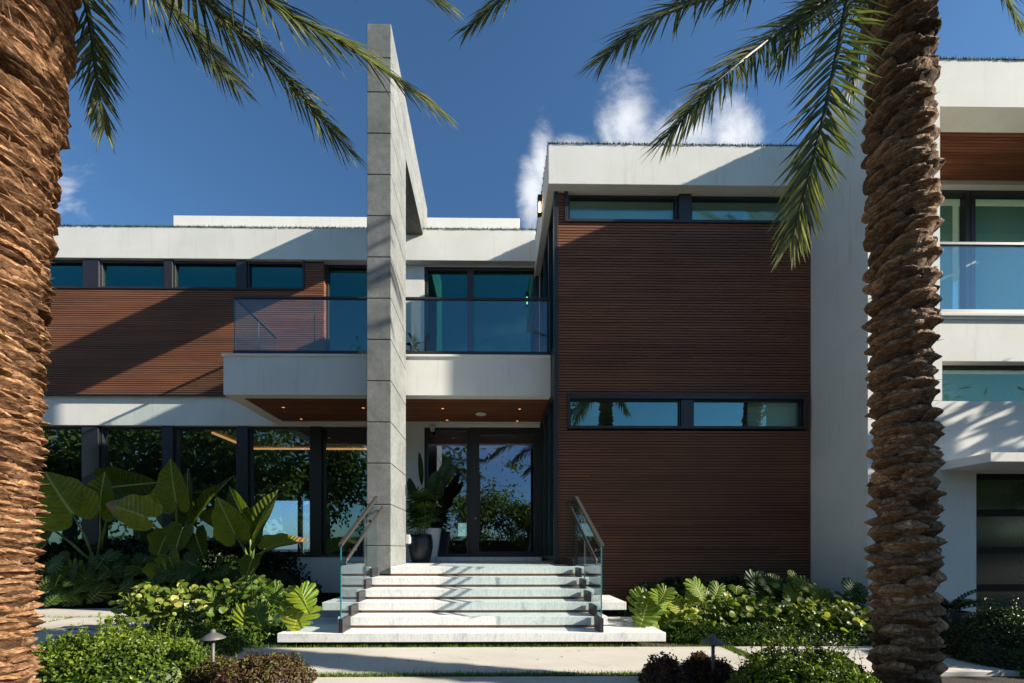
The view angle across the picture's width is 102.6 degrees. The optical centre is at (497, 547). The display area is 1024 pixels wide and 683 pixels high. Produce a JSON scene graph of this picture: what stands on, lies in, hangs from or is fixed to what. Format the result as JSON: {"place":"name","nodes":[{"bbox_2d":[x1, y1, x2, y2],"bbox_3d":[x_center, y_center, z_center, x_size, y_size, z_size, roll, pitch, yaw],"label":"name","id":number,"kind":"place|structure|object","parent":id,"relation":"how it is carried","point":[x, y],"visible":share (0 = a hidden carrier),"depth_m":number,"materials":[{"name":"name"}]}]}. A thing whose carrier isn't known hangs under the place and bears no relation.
{"place":"outdoors","nodes":[
{"label":"outdoors","id":0,"kind":"place"},
{"bbox_2d":[33,608,1019,682],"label":"path","id":1,"kind":"structure","parent":0,"point":[482,660],"depth_m":5.06,"materials":[{"name":"beige concrete"}]},
{"bbox_2d":[36,615,755,677],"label":"joint turf","id":2,"kind":"structure","parent":1,"relation":"on","point":[548,673],"depth_m":4.51,"materials":[{"name":"green plant"}]},
{"bbox_2d":[938,611,965,652],"bbox_3d":[6.167,1.140,5.564,0.755,0.580,0.690,0,0,-1],"label":"shrub","id":3,"kind":"object","parent":1,"relation":"on","point":[943,635],"visible":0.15,"depth_m":5.48,"materials":[{"name":"green plant"}]},
{"bbox_2d":[36,549,1023,682],"bbox_3d":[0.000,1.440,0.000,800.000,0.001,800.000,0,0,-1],"label":"ground","id":4,"kind":"structure","parent":0,"point":[951,679],"depth_m":5.97,"materials":[{"name":"soil"}]},
{"bbox_2d":[34,550,87,606],"bbox_3d":[-10.711,0.763,9.855,1.894,1.397,1.217,0,0,-1],"label":"monstera","id":5,"kind":"object","parent":4,"relation":"on","point":[58,561],"visible":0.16,"depth_m":9.63,"materials":[{"name":"green plant"}]},
{"bbox_2d":[38,555,138,607],"bbox_3d":[-9.579,0.826,9.669,1.894,1.331,1.090,0,0,-26],"label":"monstera","id":6,"kind":"object","parent":4,"relation":"on","point":[79,575],"visible":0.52,"depth_m":9.33,"materials":[{"name":"green plant"}]},
{"bbox_2d":[34,467,156,559],"bbox_3d":[-9.958,-0.757,10.032,2.770,2.490,0.816,0,0,-20],"label":"elephant ear","id":7,"kind":"object","parent":4,"relation":"on","point":[66,500],"visible":0.88,"depth_m":9.86},
{"bbox_2d":[81,549,156,606],"bbox_3d":[-8.693,0.747,9.719,2.140,1.471,1.222,0,0,-1],"label":"monstera","id":8,"kind":"object","parent":4,"relation":"on","point":[134,566],"visible":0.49,"depth_m":9.44,"materials":[{"name":"green plant"}]},
{"bbox_2d":[31,611,209,682],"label":"shrub","id":9,"kind":"object","parent":4,"relation":"on","point":[135,655],"visible":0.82,"depth_m":3.94,"materials":[{"name":"green plant"}]},
{"bbox_2d":[104,581,186,629],"bbox_3d":[-5.758,0.970,6.805,1.153,0.826,0.849,0,0,-1],"label":"begonia","id":10,"kind":"object","parent":4,"relation":"on","point":[142,599],"visible":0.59,"depth_m":6.60,"materials":[{"name":"green plant"}]},
{"bbox_2d":[117,561,205,604],"bbox_3d":[-7.676,0.878,9.637,1.928,1.157,1.259,0,0,-1],"label":"monstera","id":11,"kind":"object","parent":4,"relation":"on","point":[162,578],"visible":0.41,"depth_m":9.29,"materials":[{"name":"green plant"}]},
{"bbox_2d":[105,458,232,584],"bbox_3d":[-7.890,-0.603,9.826,2.737,3.185,1.012,0,0,-23],"label":"elephant ear","id":12,"kind":"object","parent":4,"relation":"on","point":[171,492],"visible":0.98,"depth_m":9.82},
{"bbox_2d":[35,534,326,605],"bbox_3d":[-9.075,0.563,10.510,9.314,1.834,1.046,0,0,-1],"label":"shrub","id":13,"kind":"object","parent":4,"relation":"on","point":[286,577],"visible":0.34,"depth_m":10.43,"materials":[{"name":"green plant"}]},
{"bbox_2d":[147,579,218,626],"bbox_3d":[-5.174,0.958,6.839,1.247,0.851,0.862,0,0,-1],"label":"begonia","id":14,"kind":"object","parent":4,"relation":"on","point":[175,604],"visible":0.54,"depth_m":6.60,"materials":[{"name":"green plant"}]},
{"bbox_2d":[147,619,242,658],"bbox_3d":[-4.224,1.169,5.307,1.747,0.522,1.039,0,0,-1],"label":"shrub","id":15,"kind":"object","parent":4,"relation":"on","point":[224,646],"visible":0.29,"depth_m":5.27,"materials":[{"name":"green plant"}]},
{"bbox_2d":[164,550,241,599],"bbox_3d":[-6.876,0.753,9.705,1.910,1.395,1.328,0,0,-1],"label":"monstera","id":16,"kind":"object","parent":4,"relation":"on","point":[188,564],"visible":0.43,"depth_m":9.50,"materials":[{"name":"green plant"}]},
{"bbox_2d":[199,629,225,667],"bbox_3d":[-2.794,1.099,4.021,0.218,0.602,0.218,0,0,-1],"label":"path light","id":17,"kind":"object","parent":4,"relation":"on","point":[212,636],"visible":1,"depth_m":4.00,"materials":[{"name":"metal"}]},
{"bbox_2d":[179,578,249,625],"bbox_3d":[-4.579,0.948,6.786,1.122,0.872,0.903,0,0,-1],"label":"begonia","id":18,"kind":"object","parent":4,"relation":"on","point":[207,593],"visible":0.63,"depth_m":6.59,"materials":[{"name":"green plant"}]},
{"bbox_2d":[141,613,313,647],"bbox_3d":[-4.142,1.189,6.210,2.908,0.485,1.154,0,0,-1],"label":"groundcover","id":19,"kind":"object","parent":4,"relation":"on","point":[250,637],"visible":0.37,"depth_m":5.95,"materials":[{"name":"green plant"}]},
{"bbox_2d":[0,0,463,682],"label":"date palm","id":20,"kind":"object","parent":4,"relation":"on","point":[40,50],"visible":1,"depth_m":2.70,"materials":[{"name":"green plant"}]},
{"bbox_2d":[206,571,284,607],"bbox_3d":[-6.003,0.996,9.706,1.874,0.978,1.071,0,0,13],"label":"monstera","id":21,"kind":"object","parent":4,"relation":"on","point":[236,577],"visible":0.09,"depth_m":9.70,"materials":[{"name":"green plant"}]},
{"bbox_2d":[212,568,284,622],"bbox_3d":[-4.099,0.859,6.842,1.110,1.048,0.901,0,0,-1],"label":"begonia","id":22,"kind":"object","parent":4,"relation":"on","point":[250,592],"visible":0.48,"depth_m":6.72,"materials":[{"name":"green plant"}]},
{"bbox_2d":[179,648,318,682],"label":"shrub","id":23,"kind":"object","parent":4,"relation":"on","point":[270,668],"visible":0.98,"depth_m":4.07,"materials":[{"name":"brown plant"}]},
{"bbox_2d":[231,583,283,632],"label":"monstera","id":24,"kind":"object","parent":4,"relation":"on","point":[249,617],"visible":0.85,"depth_m":6.03,"materials":[{"name":"green plant"}]},
{"bbox_2d":[211,486,307,581],"bbox_3d":[-5.513,-0.360,9.607,2.260,2.317,0.949,0,0,-1],"label":"elephant ear","id":25,"kind":"object","parent":4,"relation":"on","point":[234,517],"visible":0.96,"depth_m":9.53},
{"bbox_2d":[276,580,321,630],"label":"monstera","id":26,"kind":"object","parent":4,"relation":"on","point":[298,616],"visible":0.96,"depth_m":5.92,"materials":[{"name":"green plant"}]},
{"bbox_2d":[277,561,665,646],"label":"entrance steps","id":27,"kind":"structure","parent":4,"relation":"on","point":[484,603],"depth_m":6.47,"materials":[{"name":"stone"}]},
{"bbox_2d":[338,496,383,632],"bbox_3d":[-2.170,0.125,6.628,0.149,2.147,1.881,0,0,-1],"label":"stair balustrade","id":28,"kind":"object","parent":27,"relation":"on","point":[345,621],"visible":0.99,"depth_m":6.31,"materials":[{"name":"clear glass"}]},
{"bbox_2d":[408,534,432,562],"bbox_3d":[-1.818,0.017,9.681,0.570,0.665,0.570,0,0,-1],"label":"planter","id":29,"kind":"object","parent":27,"relation":"on","point":[420,546],"visible":0.98,"depth_m":9.46,"materials":[{"name":"ceramic"}]},
{"bbox_2d":[406,486,445,533],"bbox_3d":[-1.804,-0.850,9.615,1.180,1.200,1.179,0,0,-1],"label":"lady palm","id":30,"kind":"object","parent":29,"relation":"in","point":[421,512],"visible":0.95,"depth_m":9.56,"materials":[{"name":"green plant"}]},
{"bbox_2d":[414,528,440,561],"bbox_3d":[-1.744,-0.066,10.232,0.660,0.830,0.660,0,0,-1],"label":"planter","id":31,"kind":"object","parent":27,"relation":"on","point":[435,533],"visible":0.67,"depth_m":10.04,"materials":[{"name":"ceramic"}]},
{"bbox_2d":[407,453,455,527],"bbox_3d":[-1.630,-1.356,10.166,1.221,1.980,0.251,0,0,-1],"label":"bird of paradise","id":32,"kind":"object","parent":31,"relation":"on","point":[439,479],"visible":0.66,"depth_m":10.14,"materials":[{"name":"green plant"}]},
{"bbox_2d":[565,496,603,632],"bbox_3d":[1.411,0.124,7.170,0.149,2.149,2.891,0,0,-1],"label":"stair balustrade","id":33,"kind":"object","parent":27,"relation":"on","point":[598,620],"visible":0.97,"depth_m":6.50,"materials":[{"name":"clear glass"}]},
{"bbox_2d":[36,24,1023,620],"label":"house","id":34,"kind":"structure","parent":4,"relation":"on","point":[690,394],"depth_m":8.70,"materials":[{"name":"paint"}]},
{"bbox_2d":[39,426,81,428],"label":"window","id":35,"kind":"structure","parent":34,"relation":"in","point":[43,427],"depth_m":11.16,"materials":[{"name":"brown metal"}]},
{"bbox_2d":[49,261,82,286],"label":"window","id":36,"kind":"structure","parent":34,"relation":"in","point":[76,263],"depth_m":11.00,"materials":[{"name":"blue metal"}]},
{"bbox_2d":[101,426,161,541],"bbox_3d":[-9.961,-1.532,11.236,1.714,3.553,0.120,0,0,-1],"label":"window","id":37,"kind":"structure","parent":34,"relation":"in","point":[103,428],"depth_m":11.19,"materials":[{"name":"brown metal"}]},
{"bbox_2d":[101,261,163,286],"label":"window","id":38,"kind":"structure","parent":34,"relation":"in","point":[103,263],"depth_m":11.04,"materials":[{"name":"brown metal"}]},
{"bbox_2d":[174,262,236,287],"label":"window","id":39,"kind":"structure","parent":34,"relation":"in","point":[176,264],"depth_m":11.05,"materials":[{"name":"brown metal"}]},
{"bbox_2d":[175,427,236,546],"bbox_3d":[-7.956,-1.532,11.257,1.709,3.553,0.120,0,0,-1],"label":"window","id":40,"kind":"structure","parent":34,"relation":"in","point":[177,429],"depth_m":11.21,"materials":[{"name":"brown metal"}]},
{"bbox_2d":[247,262,301,287],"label":"window","id":41,"kind":"structure","parent":34,"relation":"in","point":[249,264],"depth_m":11.07,"materials":[{"name":"brown metal"}]},
{"bbox_2d":[249,427,309,541],"bbox_3d":[-5.949,-1.532,11.278,1.691,3.553,0.120,0,0,-1],"label":"window","id":42,"kind":"structure","parent":34,"relation":"in","point":[251,429],"depth_m":11.23,"materials":[{"name":"brown metal"}]},
{"bbox_2d":[323,427,366,553],"bbox_3d":[-3.964,-1.532,11.299,1.662,3.553,0.120,0,0,-1],"label":"window","id":43,"kind":"structure","parent":34,"relation":"in","point":[324,428],"depth_m":11.23,"materials":[{"name":"brown metal"}]},
{"bbox_2d":[326,265,366,350],"bbox_3d":[-4.023,-5.981,11.268,1.353,3.507,0.120,0,0,-1],"label":"window","id":44,"kind":"structure","parent":34,"relation":"in","point":[328,267],"depth_m":11.21,"materials":[{"name":"brown metal"}]},
{"bbox_2d":[233,296,549,354],"bbox_3d":[-2.362,-4.938,10.003,7.048,1.318,1.745,0,0,-1],"label":"glass railing","id":45,"kind":"object","parent":34,"relation":"on","point":[238,299],"visible":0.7,"depth_m":9.15,"materials":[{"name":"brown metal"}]},
{"bbox_2d":[405,535,410,543],"bbox_3d":[-1.939,-0.183,8.880,0.100,0.200,0.120,0,0,-1],"label":"outlet box","id":46,"kind":"object","parent":34,"relation":"attached to","point":[407,539],"visible":1,"depth_m":8.82,"materials":[{"name":"grey plastic"}]},
{"bbox_2d":[406,332,423,350],"bbox_3d":[-2.143,-4.738,10.266,0.720,1.039,0.630,0,0,45],"label":"rubber plant","id":47,"kind":"object","parent":34,"relation":"on","point":[413,346],"visible":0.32,"depth_m":10.19,"materials":[{"name":"green plant"}]},
{"bbox_2d":[424,267,469,350],"bbox_3d":[-1.382,-5.968,11.316,1.265,3.480,0.120,0,0,-1],"label":"glass door","id":48,"kind":"structure","parent":34,"relation":"in","point":[427,270],"depth_m":11.26,"materials":[{"name":"brown metal"}]},
{"bbox_2d":[476,412,485,415],"bbox_3d":[-0.429,-3.396,10.437,0.270,0.010,0.270,0,0,-1],"label":"ceiling speaker","id":49,"kind":"object","parent":34,"relation":"attached to","point":[480,414],"visible":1,"depth_m":10.43,"materials":[{"name":"white plastic"}]},
{"bbox_2d":[470,267,538,351],"bbox_3d":[0.196,-5.968,11.333,1.890,3.480,0.120,0,0,-1],"label":"glass door","id":50,"kind":"structure","parent":34,"relation":"in","point":[480,270],"depth_m":11.28,"materials":[{"name":"brown metal"}]},
{"bbox_2d":[470,427,539,556],"bbox_3d":[0.269,-1.529,11.276,2.080,3.550,0.215,0,0,-1],"label":"front door","id":51,"kind":"structure","parent":34,"relation":"in","point":[475,432],"depth_m":11.25,"materials":[{"name":"brown metal"}]},
{"bbox_2d":[537,194,541,216],"bbox_3d":[0.980,-7.975,9.561,0.100,0.430,0.130,0,0,-1],"label":"wall lamp","id":52,"kind":"object","parent":34,"relation":"attached to","point":[539,205],"visible":1,"depth_m":9.53,"materials":[{"name":"white glass"}]},
{"bbox_2d":[540,416,543,557],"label":"window","id":53,"kind":"structure","parent":34,"relation":"in","point":[542,422],"depth_m":11.16,"materials":[{"name":"brown metal"}]},
{"bbox_2d":[540,255,543,351],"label":"window","id":54,"kind":"structure","parent":34,"relation":"in","point":[542,268],"depth_m":11.16,"materials":[{"name":"brown metal"}]},
{"bbox_2d":[544,405,547,558],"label":"window","id":55,"kind":"structure","parent":34,"relation":"in","point":[546,412],"depth_m":10.32,"materials":[{"name":"brown metal"}]},
{"bbox_2d":[544,232,547,351],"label":"window","id":56,"kind":"structure","parent":34,"relation":"in","point":[546,245],"depth_m":10.32,"materials":[{"name":"brown metal"}]},
{"bbox_2d":[548,392,552,559],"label":"window","id":57,"kind":"structure","parent":34,"relation":"in","point":[550,405],"depth_m":9.51,"materials":[{"name":"brown metal"}]},
{"bbox_2d":[548,203,552,354],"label":"window","id":58,"kind":"structure","parent":34,"relation":"in","point":[550,228],"depth_m":9.49,"materials":[{"name":"brown metal"}]},
{"bbox_2d":[568,195,677,218],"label":"window","id":59,"kind":"structure","parent":34,"relation":"in","point":[602,198],"depth_m":8.81,"materials":[{"name":"brown metal"}]},
{"bbox_2d":[570,400,679,425],"bbox_3d":[2.691,-2.842,8.699,2.353,0.578,0.060,0,0,-1],"label":"window","id":60,"kind":"structure","parent":34,"relation":"in","point":[678,401],"depth_m":8.68,"materials":[{"name":"brown metal"}]},
{"bbox_2d":[693,400,801,426],"bbox_3d":[5.295,-2.870,8.796,2.330,0.727,0.200,0,0,-1],"label":"window","id":61,"kind":"structure","parent":34,"relation":"in","point":[760,413],"depth_m":8.88,"materials":[{"name":"brown metal"}]},
{"bbox_2d":[691,196,806,219],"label":"window","id":62,"kind":"structure","parent":34,"relation":"in","point":[714,199],"depth_m":8.95,"materials":[{"name":"brown metal"}]},
{"bbox_2d":[940,190,969,308],"bbox_3d":[9.952,-6.062,9.215,0.999,3.690,0.320,0,0,-1],"label":"window","id":63,"kind":"structure","parent":34,"relation":"in","point":[946,212],"depth_m":9.16,"materials":[{"name":"brown metal"}]},
{"bbox_2d":[940,242,1023,312],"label":"glass railing","id":64,"kind":"object","parent":34,"relation":"on","point":[981,244],"visible":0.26,"depth_m":7.42,"materials":[{"name":"silver metal"}]},
{"bbox_2d":[942,365,1023,400],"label":"window","id":65,"kind":"structure","parent":34,"relation":"in","point":[956,387],"depth_m":7.82,"materials":[{"name":"blue glass"}]},
{"bbox_2d":[958,190,1023,309],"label":"window","id":66,"kind":"structure","parent":34,"relation":"in","point":[996,273],"depth_m":9.37,"materials":[{"name":"blue glass"}]},
{"bbox_2d":[976,474,1023,620],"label":"window","id":67,"kind":"structure","parent":34,"relation":"in","point":[999,497],"depth_m":7.59,"materials":[{"name":"black glass"}]},
{"bbox_2d":[626,583,676,629],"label":"monstera","id":68,"kind":"object","parent":4,"relation":"on","point":[647,607],"visible":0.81,"depth_m":6.18,"materials":[{"name":"green plant"}]},
{"bbox_2d":[638,651,697,682],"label":"shrub","id":69,"kind":"object","parent":4,"relation":"on","point":[665,668],"visible":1,"depth_m":4.03,"materials":[{"name":"plant"}]},
{"bbox_2d":[652,576,706,628],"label":"monstera","id":70,"kind":"object","parent":4,"relation":"on","point":[696,594],"visible":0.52,"depth_m":6.47,"materials":[{"name":"green plant"}]},
{"bbox_2d":[655,594,723,630],"bbox_3d":[3.053,1.045,6.704,1.251,0.677,0.958,0,0,-1],"label":"begonia","id":71,"kind":"object","parent":4,"relation":"on","point":[692,617],"visible":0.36,"depth_m":6.41,"materials":[{"name":"green plant"}]},
{"bbox_2d":[615,571,796,616],"bbox_3d":[4.515,0.949,8.049,4.477,1.001,1.110,0,0,-1],"label":"shrub","id":72,"kind":"object","parent":4,"relation":"on","point":[679,586],"visible":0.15,"depth_m":7.99,"materials":[{"name":"green plant"}]},
{"bbox_2d":[680,650,733,682],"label":"shrub","id":73,"kind":"object","parent":4,"relation":"on","point":[698,663],"visible":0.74,"depth_m":4.13,"materials":[{"name":"brown plant"}]},
{"bbox_2d":[701,633,725,675],"bbox_3d":[2.140,1.125,4.073,0.218,0.549,0.218,0,0,-1],"label":"path light","id":74,"kind":"object","parent":4,"relation":"on","point":[713,640],"visible":0.99,"depth_m":4.06,"materials":[{"name":"metal"}]},
{"bbox_2d":[695,580,747,618],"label":"monstera","id":75,"kind":"object","parent":4,"relation":"on","point":[717,589],"visible":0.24,"depth_m":6.92,"materials":[{"name":"green plant"}]},
{"bbox_2d":[447,0,1023,682],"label":"date palm","id":76,"kind":"object","parent":4,"relation":"on","point":[903,164],"visible":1,"depth_m":3.53,"materials":[{"name":"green plant"}]},
{"bbox_2d":[698,590,773,627],"bbox_3d":[3.803,1.033,6.678,1.254,0.703,0.982,0,0,-1],"label":"begonia","id":77,"kind":"object","parent":4,"relation":"on","point":[730,601],"visible":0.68,"depth_m":6.52,"materials":[{"name":"green plant"}]},
{"bbox_2d":[721,567,785,613],"bbox_3d":[4.637,0.886,7.433,1.496,1.065,0.794,0,0,-1],"label":"monstera","id":78,"kind":"object","parent":4,"relation":"on","point":[754,581],"visible":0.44,"depth_m":7.23,"materials":[{"name":"green plant"}]},
{"bbox_2d":[659,606,872,646],"bbox_3d":[4.828,1.183,6.608,5.225,0.512,1.734,0,0,-1],"label":"groundcover","id":79,"kind":"object","parent":4,"relation":"on","point":[732,635],"visible":0.44,"depth_m":6.06,"materials":[{"name":"green plant"}]},
{"bbox_2d":[738,595,822,627],"bbox_3d":[4.517,1.067,6.603,1.246,0.635,0.973,0,0,-1],"label":"begonia","id":80,"kind":"object","parent":4,"relation":"on","point":[777,609],"visible":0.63,"depth_m":6.41,"materials":[{"name":"green plant"}]},
{"bbox_2d":[750,570,832,613],"bbox_3d":[5.241,0.895,7.332,1.366,0.990,0.880,0,0,-1],"label":"monstera","id":81,"kind":"object","parent":4,"relation":"on","point":[800,586],"visible":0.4,"depth_m":7.17,"materials":[{"name":"green plant"}]},
{"bbox_2d":[721,626,881,682],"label":"shrub","id":82,"kind":"object","parent":4,"relation":"on","point":[808,665],"visible":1,"depth_m":3.32,"materials":[{"name":"green plant"}]},
{"bbox_2d":[788,595,872,635],"bbox_3d":[5.127,1.065,6.417,1.250,0.638,0.919,0,0,-1],"label":"begonia","id":83,"kind":"object","parent":4,"relation":"on","point":[830,614],"visible":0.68,"depth_m":6.27,"materials":[{"name":"green plant"}]},
{"bbox_2d":[803,577,868,619],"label":"monstera","id":84,"kind":"object","parent":4,"relation":"on","point":[852,592],"visible":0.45,"depth_m":6.95,"materials":[{"name":"green plant"}]},
{"bbox_2d":[940,609,971,624],"bbox_3d":[7.259,1.195,6.576,0.470,0.370,0.470,0,0,-1],"label":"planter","id":85,"kind":"object","parent":4,"relation":"on","point":[956,617],"visible":0.27,"depth_m":6.41,"materials":[{"name":"ceramic"}]},
{"bbox_2d":[940,589,1008,611],"bbox_3d":[7.440,0.860,6.671,1.319,0.411,1.014,0,0,-19],"label":"zz plant","id":86,"kind":"object","parent":85,"relation":"in","point":[955,605],"visible":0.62,"depth_m":6.51,"materials":[{"name":"green plant"}]},
{"bbox_2d":[941,594,1023,675],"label":"shrub","id":87,"kind":"object","parent":4,"relation":"on","point":[996,639],"visible":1,"depth_m":4.88,"materials":[{"name":"green plant"}]},
{"bbox_2d":[55,0,1023,548],"label":"sky","id":88,"kind":"structure","parent":0,"point":[514,89],"materials":[{"name":"blue"}]}
]}

